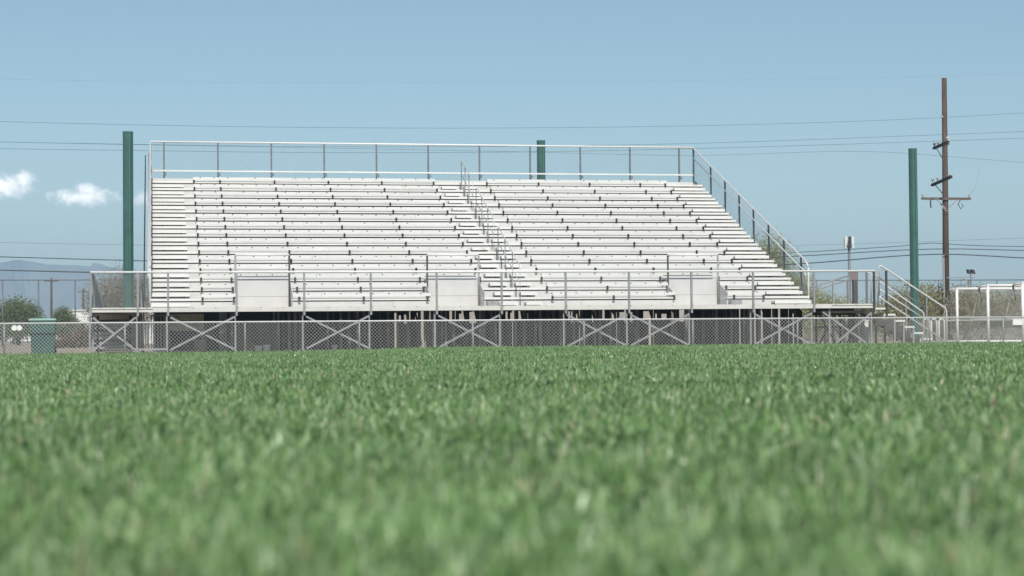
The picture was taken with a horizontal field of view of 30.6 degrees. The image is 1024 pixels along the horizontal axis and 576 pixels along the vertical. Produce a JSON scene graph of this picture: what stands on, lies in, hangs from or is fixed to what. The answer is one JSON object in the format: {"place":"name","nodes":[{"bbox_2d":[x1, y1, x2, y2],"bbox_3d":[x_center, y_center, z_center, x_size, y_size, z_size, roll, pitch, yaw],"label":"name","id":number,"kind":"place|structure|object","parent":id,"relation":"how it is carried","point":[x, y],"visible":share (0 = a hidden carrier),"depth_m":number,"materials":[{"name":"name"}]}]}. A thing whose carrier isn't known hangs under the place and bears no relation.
{"place":"outdoors","nodes":[
{"label":"outdoors","id":0,"kind":"place"},
{"bbox_2d":[0,260,148,317],"bbox_3d":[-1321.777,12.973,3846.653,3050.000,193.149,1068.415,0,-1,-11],"label":"mountains","id":1,"kind":"structure","parent":0,"point":[67,287],"depth_m":3904.38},
{"bbox_2d":[70,309,152,343],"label":"warehouse","id":2,"kind":"structure","parent":0,"point":[79,313],"depth_m":168.02,"materials":[{"name":"white paint"}]},
{"bbox_2d":[194,339,205,351],"bbox_3d":[-8.759,1.649,52.558,0.330,0.420,0.330,0,-1,-11],"label":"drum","id":3,"kind":"object","parent":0,"point":[202,345],"visible":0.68,"depth_m":52.42,"materials":[{"name":"grey"}]},
{"bbox_2d":[243,344,253,350],"bbox_3d":[-7.437,1.712,52.834,0.320,0.285,0.310,0,-1,-11],"label":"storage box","id":4,"kind":"object","parent":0,"point":[248,346],"visible":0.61,"depth_m":52.70,"materials":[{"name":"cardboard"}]},
{"bbox_2d":[263,345,269,350],"bbox_3d":[-6.946,1.731,52.928,0.200,0.245,0.310,0,-1,-11],"label":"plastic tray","id":5,"kind":"object","parent":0,"point":[265,348],"visible":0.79,"depth_m":52.79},
{"bbox_2d":[0,339,1018,353],"bbox_3d":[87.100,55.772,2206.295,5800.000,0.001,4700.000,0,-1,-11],"label":"ground","id":6,"kind":"structure","parent":0,"point":[15,349],"depth_m":82.65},
{"bbox_2d":[0,293,47,344],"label":"mesquite tree","id":7,"kind":"object","parent":6,"relation":"on","point":[20,306],"visible":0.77,"depth_m":149.81,"materials":[{"name":"green plant"}]},
{"bbox_2d":[29,318,57,353],"bbox_3d":[-12.429,1.308,49.598,0.710,1.007,0.850,0,-1,-11],"label":"wheelie bin","id":8,"kind":"object","parent":6,"relation":"on","point":[44,339],"visible":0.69,"depth_m":49.24,"materials":[{"name":"plastic"}]},
{"bbox_2d":[44,278,58,317],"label":"utility pole","id":9,"kind":"object","parent":6,"relation":"on","point":[51,304],"visible":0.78,"depth_m":195.69,"materials":[{"name":"brown wood"}]},
{"bbox_2d":[51,305,78,339],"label":"mesquite tree","id":10,"kind":"object","parent":6,"relation":"on","point":[64,314],"visible":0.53,"depth_m":149.84,"materials":[{"name":"green plant"}]},
{"bbox_2d":[55,324,91,347],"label":"desert brush","id":11,"kind":"object","parent":6,"relation":"on","point":[83,341],"visible":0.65,"depth_m":94.66,"materials":[{"name":"brown plant"}]},
{"bbox_2d":[0,279,152,346],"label":"tall chain link fence","id":12,"kind":"object","parent":6,"relation":"on","point":[38,280],"visible":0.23,"depth_m":117.83,"materials":[{"name":"metal"}]},
{"bbox_2d":[78,289,88,308],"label":"utility pole","id":13,"kind":"object","parent":6,"relation":"on","point":[82,291],"visible":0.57,"depth_m":206.05,"materials":[{"name":"brown wood"}]},
{"bbox_2d":[74,261,152,341],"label":"bare brush","id":14,"kind":"object","parent":6,"relation":"on","point":[114,303],"visible":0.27,"depth_m":109.58,"materials":[{"name":"plant"}]},
{"bbox_2d":[94,315,133,352],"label":"stairs","id":15,"kind":"structure","parent":6,"relation":"on","point":[97,330],"depth_m":51.10,"materials":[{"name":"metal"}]},
{"bbox_2d":[123,131,134,350],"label":"steel pole","id":16,"kind":"object","parent":6,"relation":"on","point":[128,248],"visible":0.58,"depth_m":68.81,"materials":[{"name":"green metal"}]},
{"bbox_2d":[169,314,203,338],"bbox_3d":[-9.258,1.305,53.032,1.040,1.140,0.100,0,-1,-11],"label":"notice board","id":17,"kind":"object","parent":6,"relation":"on","point":[189,317],"visible":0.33,"depth_m":53.00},
{"bbox_2d":[236,323,278,350],"bbox_3d":[-7.436,1.388,54.550,1.150,0.860,1.440,0,-1,-11],"label":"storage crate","id":18,"kind":"object","parent":6,"relation":"on","point":[262,331],"visible":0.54,"depth_m":53.90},
{"bbox_2d":[0,316,1023,353],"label":"chain link fence","id":19,"kind":"object","parent":6,"relation":"on","point":[501,320],"visible":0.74,"depth_m":51.21,"materials":[{"name":"metal"}]},
{"bbox_2d":[11,325,21,330],"bbox_3d":[-12.915,1.043,48.784,0.273,0.144,0.040,0,-1,-11],"label":"fence sign","id":20,"kind":"object","parent":19,"relation":"attached to","point":[14,327],"visible":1,"depth_m":48.77,"materials":[{"name":"white paint"}]},
{"bbox_2d":[1013,319,1022,324],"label":"fence sign","id":21,"kind":"object","parent":19,"relation":"attached to","point":[1017,321],"visible":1,"depth_m":54.04,"materials":[{"name":"white paint"}]},
{"bbox_2d":[89,141,947,352],"bbox_3d":[-0.509,-1.654,59.166,24.699,7.220,13.875,0,-1,-11],"label":"grandstand","id":22,"kind":"object","parent":6,"relation":"on","point":[222,248],"visible":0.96,"depth_m":58.55,"materials":[{"name":"metal"}]},
{"bbox_2d":[537,140,544,179],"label":"steel pole","id":23,"kind":"object","parent":6,"relation":"on","point":[540,156],"visible":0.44,"depth_m":71.79,"materials":[{"name":"green metal"}]},
{"bbox_2d":[751,230,829,315],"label":"palo verde tree","id":24,"kind":"object","parent":6,"relation":"on","point":[786,266],"visible":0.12,"depth_m":101.58,"materials":[{"name":"green plant"}]},
{"bbox_2d":[801,286,883,340],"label":"desert brush","id":25,"kind":"object","parent":6,"relation":"on","point":[805,311],"visible":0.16,"depth_m":100.98,"materials":[{"name":"green plant"}]},
{"bbox_2d":[851,272,858,342],"bbox_3d":[10.494,0.659,57.380,0.240,2.320,0.140,0,-1,-11],"label":"sign post","id":26,"kind":"object","parent":6,"relation":"on","point":[854,287],"visible":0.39,"depth_m":57.34,"materials":[{"name":"metal"}]},
{"bbox_2d":[863,320,868,342],"bbox_3d":[10.626,1.368,56.174,0.180,0.840,0.140,0,-1,-11],"label":"bollard","id":27,"kind":"object","parent":6,"relation":"on","point":[865,335],"visible":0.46,"depth_m":56.13,"materials":[{"name":"white concrete"}]},
{"bbox_2d":[797,279,1023,330],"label":"tall chain link fence","id":28,"kind":"object","parent":6,"relation":"on","point":[968,280],"visible":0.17,"depth_m":128.72,"materials":[{"name":"metal"}]},
{"bbox_2d":[869,279,955,340],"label":"desert brush","id":29,"kind":"object","parent":6,"relation":"on","point":[930,293],"visible":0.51,"depth_m":99.83,"materials":[{"name":"green plant"}]},
{"bbox_2d":[908,148,919,337],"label":"steel pole","id":30,"kind":"object","parent":6,"relation":"on","point":[913,219],"visible":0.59,"depth_m":74.59,"materials":[{"name":"green metal"}]},
{"bbox_2d":[921,78,978,339],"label":"utility pole","id":31,"kind":"object","parent":6,"relation":"on","point":[944,198],"visible":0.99,"depth_m":100.49,"materials":[{"name":"brown wood"}]},
{"bbox_2d":[0,238,1013,245],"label":"overhead cable","id":32,"kind":"object","parent":31,"relation":"attached to","point":[774,245],"visible":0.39,"depth_m":99.32,"materials":[{"name":"black rubber"}]},
{"bbox_2d":[0,113,1014,127],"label":"overhead cable","id":33,"kind":"object","parent":31,"relation":"attached to","point":[556,127],"visible":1,"depth_m":96.82,"materials":[{"name":"black rubber"}]},
{"bbox_2d":[0,254,1023,273],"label":"overhead cable","id":34,"kind":"object","parent":31,"relation":"attached to","point":[778,265],"visible":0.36,"depth_m":99.19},
{"bbox_2d":[0,248,1023,260],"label":"overhead cable","id":35,"kind":"object","parent":31,"relation":"attached to","point":[771,257],"visible":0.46,"depth_m":99.12,"materials":[{"name":"black rubber"}]},
{"bbox_2d":[20,131,1023,146],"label":"overhead cable","id":36,"kind":"object","parent":31,"relation":"attached to","point":[505,146],"visible":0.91,"depth_m":96.73,"materials":[{"name":"black rubber"}]},
{"bbox_2d":[44,138,1016,152],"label":"overhead cable","id":37,"kind":"object","parent":31,"relation":"attached to","point":[545,151],"visible":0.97,"depth_m":95.19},
{"bbox_2d":[70,143,1023,162],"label":"overhead cable","id":38,"kind":"object","parent":31,"relation":"attached to","point":[585,153],"visible":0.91,"depth_m":98.41,"materials":[{"name":"black rubber"}]},
{"bbox_2d":[767,243,1023,253],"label":"overhead cable","id":39,"kind":"object","parent":31,"relation":"attached to","point":[898,246],"visible":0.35,"depth_m":100.30,"materials":[{"name":"black rubber"}]},
{"bbox_2d":[921,278,1009,339],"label":"desert brush","id":40,"kind":"object","parent":6,"relation":"on","point":[965,308],"visible":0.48,"depth_m":101.48,"materials":[{"name":"green plant"}]},
{"bbox_2d":[966,269,974,285],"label":"floodlight pole","id":41,"kind":"object","parent":6,"relation":"on","point":[968,271],"visible":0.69,"depth_m":131.66,"materials":[{"name":"metal"}]},
{"bbox_2d":[940,287,1021,341],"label":"soccer goal","id":42,"kind":"object","parent":6,"relation":"on","point":[956,289],"visible":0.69,"depth_m":76.12,"materials":[{"name":"white paint"}]},
{"bbox_2d":[967,284,1020,341],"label":"soccer goal","id":43,"kind":"object","parent":6,"relation":"on","point":[986,286],"visible":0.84,"depth_m":70.86,"materials":[{"name":"white paint"}]},
{"bbox_2d":[985,282,1021,339],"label":"desert brush","id":44,"kind":"object","parent":6,"relation":"on","point":[1009,308],"visible":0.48,"depth_m":100.95,"materials":[{"name":"green plant"}]},
{"bbox_2d":[999,282,1023,341],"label":"soccer goal","id":45,"kind":"object","parent":6,"relation":"on","point":[1021,296],"visible":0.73,"depth_m":67.48,"materials":[{"name":"white paint"}]},
{"bbox_2d":[0,341,1023,575],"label":"field","id":46,"kind":"structure","parent":0,"point":[569,483],"depth_m":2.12,"materials":[{"name":"green plant"}]},
{"bbox_2d":[0,0,1023,332],"label":"sky","id":47,"kind":"structure","parent":0,"point":[373,71],"materials":[{"name":"blue"}]},
{"bbox_2d":[394,309,793,347],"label":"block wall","id":48,"kind":"structure","parent":0,"point":[646,314],"depth_m":75.39,"materials":[{"name":"grey concrete"}]},
{"bbox_2d":[844,236,853,301],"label":"cell tower","id":49,"kind":"structure","parent":0,"point":[848,242],"depth_m":299.72,"materials":[{"name":"metal"}]},
{"bbox_2d":[802,330,1017,340],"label":"dirt bank","id":50,"kind":"structure","parent":0,"point":[878,338],"depth_m":106.35,"materials":[{"name":"brown soil"}]},
{"bbox_2d":[925,318,944,341],"bbox_3d":[13.046,1.365,57.789,0.804,0.886,0.120,0,-1,-11],"label":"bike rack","id":51,"kind":"object","parent":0,"point":[937,340],"visible":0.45,"depth_m":57.78,"materials":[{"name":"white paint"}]}
]}

